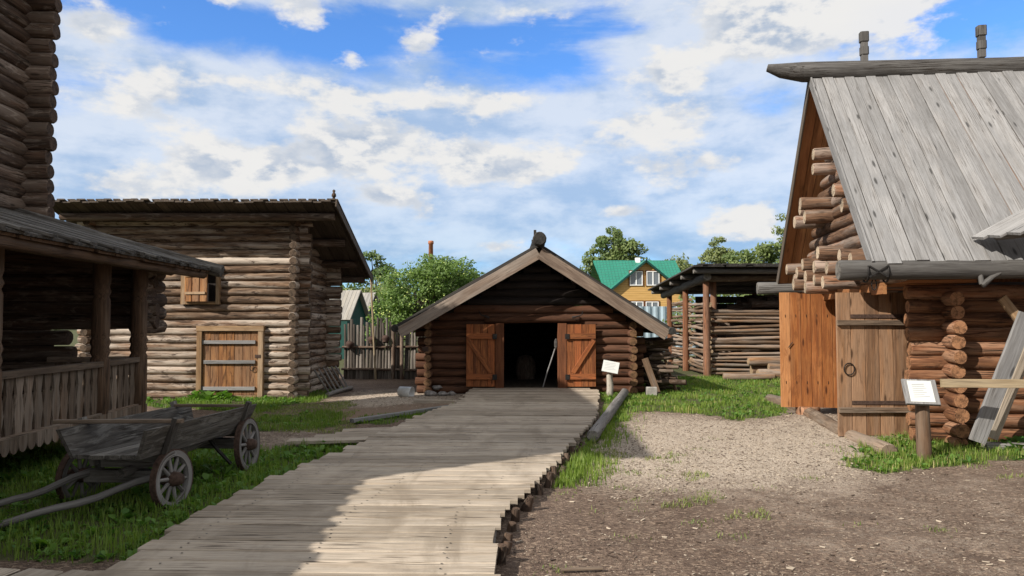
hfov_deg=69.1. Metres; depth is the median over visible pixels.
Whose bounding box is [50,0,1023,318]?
sky
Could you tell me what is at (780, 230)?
tree
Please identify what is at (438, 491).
boardwalk
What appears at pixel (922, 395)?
info sign
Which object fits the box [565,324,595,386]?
door
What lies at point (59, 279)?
porch house
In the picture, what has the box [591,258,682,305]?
timber house
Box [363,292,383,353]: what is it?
garden shed
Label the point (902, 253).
log house
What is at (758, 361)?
log
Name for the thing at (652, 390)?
block
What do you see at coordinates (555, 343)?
shovel
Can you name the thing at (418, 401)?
timber
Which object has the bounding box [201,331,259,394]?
door
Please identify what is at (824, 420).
edging log
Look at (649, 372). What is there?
plank
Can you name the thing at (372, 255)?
tree
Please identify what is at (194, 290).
window
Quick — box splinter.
[561,566,602,570]
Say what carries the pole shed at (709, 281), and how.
on the ground at (572, 516)
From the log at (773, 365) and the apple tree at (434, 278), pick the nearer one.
the log at (773, 365)
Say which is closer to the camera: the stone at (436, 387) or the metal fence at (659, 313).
the stone at (436, 387)
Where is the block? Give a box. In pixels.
[646,387,656,395]
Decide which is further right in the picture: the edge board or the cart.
the edge board
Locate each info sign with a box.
[602,360,619,395]
[901,379,940,459]
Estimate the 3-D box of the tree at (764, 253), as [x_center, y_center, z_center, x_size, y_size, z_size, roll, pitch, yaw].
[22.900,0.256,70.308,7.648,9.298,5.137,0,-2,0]
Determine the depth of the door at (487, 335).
17.12 m
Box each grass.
[0,374,1023,562]
[247,400,1023,574]
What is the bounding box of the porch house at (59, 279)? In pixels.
[0,0,224,456]
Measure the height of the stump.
0.201 m
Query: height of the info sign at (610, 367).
0.920 m
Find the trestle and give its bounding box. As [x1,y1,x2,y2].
[940,295,1023,443]
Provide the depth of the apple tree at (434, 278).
26.15 m
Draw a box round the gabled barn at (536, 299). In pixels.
[391,230,675,394]
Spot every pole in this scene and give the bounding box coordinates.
[370,280,376,379]
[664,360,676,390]
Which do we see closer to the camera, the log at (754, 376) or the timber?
the timber
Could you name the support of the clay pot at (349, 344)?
hanging from the picket fence at (392, 362)
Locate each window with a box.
[180,274,222,303]
[629,270,643,285]
[631,301,643,305]
[645,270,659,285]
[645,301,659,305]
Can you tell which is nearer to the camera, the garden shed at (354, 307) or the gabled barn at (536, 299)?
the gabled barn at (536, 299)
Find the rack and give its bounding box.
[313,366,352,396]
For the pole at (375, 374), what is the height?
2.959 m
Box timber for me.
[413,399,455,403]
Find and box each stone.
[424,390,436,395]
[432,385,442,389]
[437,391,447,395]
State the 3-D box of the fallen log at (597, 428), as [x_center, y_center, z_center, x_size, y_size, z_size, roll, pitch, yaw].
[1.816,2.184,13.442,0.185,0.188,6.373,-1,-3,13]
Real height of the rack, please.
0.626 m
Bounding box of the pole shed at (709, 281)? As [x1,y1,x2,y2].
[648,263,779,376]
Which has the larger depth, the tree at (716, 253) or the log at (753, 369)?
the tree at (716, 253)
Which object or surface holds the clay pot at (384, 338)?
hanging from the picket fence at (392, 362)
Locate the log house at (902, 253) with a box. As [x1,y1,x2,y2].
[756,24,1023,447]
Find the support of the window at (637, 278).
in the timber house at (634, 281)
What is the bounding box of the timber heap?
[697,294,779,371]
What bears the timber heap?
on the ground at (572, 516)
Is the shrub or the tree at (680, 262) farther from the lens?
the tree at (680, 262)
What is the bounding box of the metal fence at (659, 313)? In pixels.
[638,306,695,347]
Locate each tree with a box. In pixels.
[341,249,413,325]
[343,275,417,322]
[363,253,481,342]
[422,255,484,288]
[579,226,650,275]
[665,253,692,270]
[697,236,736,303]
[721,241,781,303]
[771,213,786,259]
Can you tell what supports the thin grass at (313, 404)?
on the ground at (572, 516)
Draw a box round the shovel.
[542,339,557,386]
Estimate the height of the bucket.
0.278 m
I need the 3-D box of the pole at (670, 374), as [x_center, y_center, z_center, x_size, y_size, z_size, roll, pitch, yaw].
[3.719,1.971,17.579,0.372,0.932,0.080,-1,-3,18]
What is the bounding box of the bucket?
[397,386,414,396]
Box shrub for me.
[662,294,777,333]
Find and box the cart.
[0,401,259,527]
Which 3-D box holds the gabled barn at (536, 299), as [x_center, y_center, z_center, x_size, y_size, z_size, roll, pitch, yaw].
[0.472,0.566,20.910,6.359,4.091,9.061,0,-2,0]
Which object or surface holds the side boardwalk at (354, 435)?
on the ground at (572, 516)
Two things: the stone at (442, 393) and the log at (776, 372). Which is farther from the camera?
the log at (776, 372)
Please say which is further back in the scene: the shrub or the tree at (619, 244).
the tree at (619, 244)
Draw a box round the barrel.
[515,355,535,379]
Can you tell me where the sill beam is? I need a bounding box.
[981,442,1023,451]
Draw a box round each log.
[587,388,628,441]
[723,373,774,379]
[747,357,779,365]
[750,366,766,373]
[756,369,779,377]
[764,394,896,454]
[767,363,779,368]
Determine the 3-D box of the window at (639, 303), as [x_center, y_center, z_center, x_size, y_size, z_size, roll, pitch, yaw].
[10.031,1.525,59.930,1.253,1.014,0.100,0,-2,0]
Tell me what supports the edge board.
on the ground at (572, 516)
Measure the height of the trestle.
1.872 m
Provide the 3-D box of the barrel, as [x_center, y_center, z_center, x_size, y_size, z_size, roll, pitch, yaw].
[0.375,2.174,20.526,0.580,0.660,0.565,0,-2,0]
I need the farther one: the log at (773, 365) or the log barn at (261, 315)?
the log at (773, 365)
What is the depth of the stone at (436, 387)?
17.16 m
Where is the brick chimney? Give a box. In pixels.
[428,241,433,262]
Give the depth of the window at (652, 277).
60.02 m
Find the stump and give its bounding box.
[795,407,819,414]
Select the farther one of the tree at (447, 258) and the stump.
the tree at (447, 258)
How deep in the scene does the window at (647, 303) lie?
59.93 m
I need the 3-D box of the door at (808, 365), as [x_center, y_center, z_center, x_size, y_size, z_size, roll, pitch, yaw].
[5.584,1.111,13.392,1.448,2.070,0.080,0,-2,8]
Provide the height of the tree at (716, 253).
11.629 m
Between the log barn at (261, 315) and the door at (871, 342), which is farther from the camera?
the log barn at (261, 315)
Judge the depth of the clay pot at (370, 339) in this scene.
21.33 m
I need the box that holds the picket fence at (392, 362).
[341,317,418,378]
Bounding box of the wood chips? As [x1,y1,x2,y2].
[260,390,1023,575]
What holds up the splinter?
on the ground at (572, 516)
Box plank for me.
[642,357,660,393]
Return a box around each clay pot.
[346,341,353,348]
[368,336,375,343]
[381,335,389,342]
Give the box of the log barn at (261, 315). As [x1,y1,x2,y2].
[52,190,372,397]
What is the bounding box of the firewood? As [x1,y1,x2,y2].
[641,337,686,389]
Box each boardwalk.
[0,389,599,575]
[286,427,391,444]
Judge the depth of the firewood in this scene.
17.49 m
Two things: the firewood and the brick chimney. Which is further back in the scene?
the brick chimney
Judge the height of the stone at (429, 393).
0.149 m
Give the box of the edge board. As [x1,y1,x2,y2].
[350,405,447,422]
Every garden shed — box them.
[329,290,370,358]
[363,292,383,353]
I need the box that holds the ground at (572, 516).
[0,328,1023,575]
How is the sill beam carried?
on the ground at (572, 516)
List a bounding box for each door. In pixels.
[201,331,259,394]
[466,324,496,386]
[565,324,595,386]
[779,292,836,407]
[835,293,918,435]
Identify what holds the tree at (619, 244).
on the ground at (572, 516)
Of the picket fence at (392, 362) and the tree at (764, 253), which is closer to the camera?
the picket fence at (392, 362)

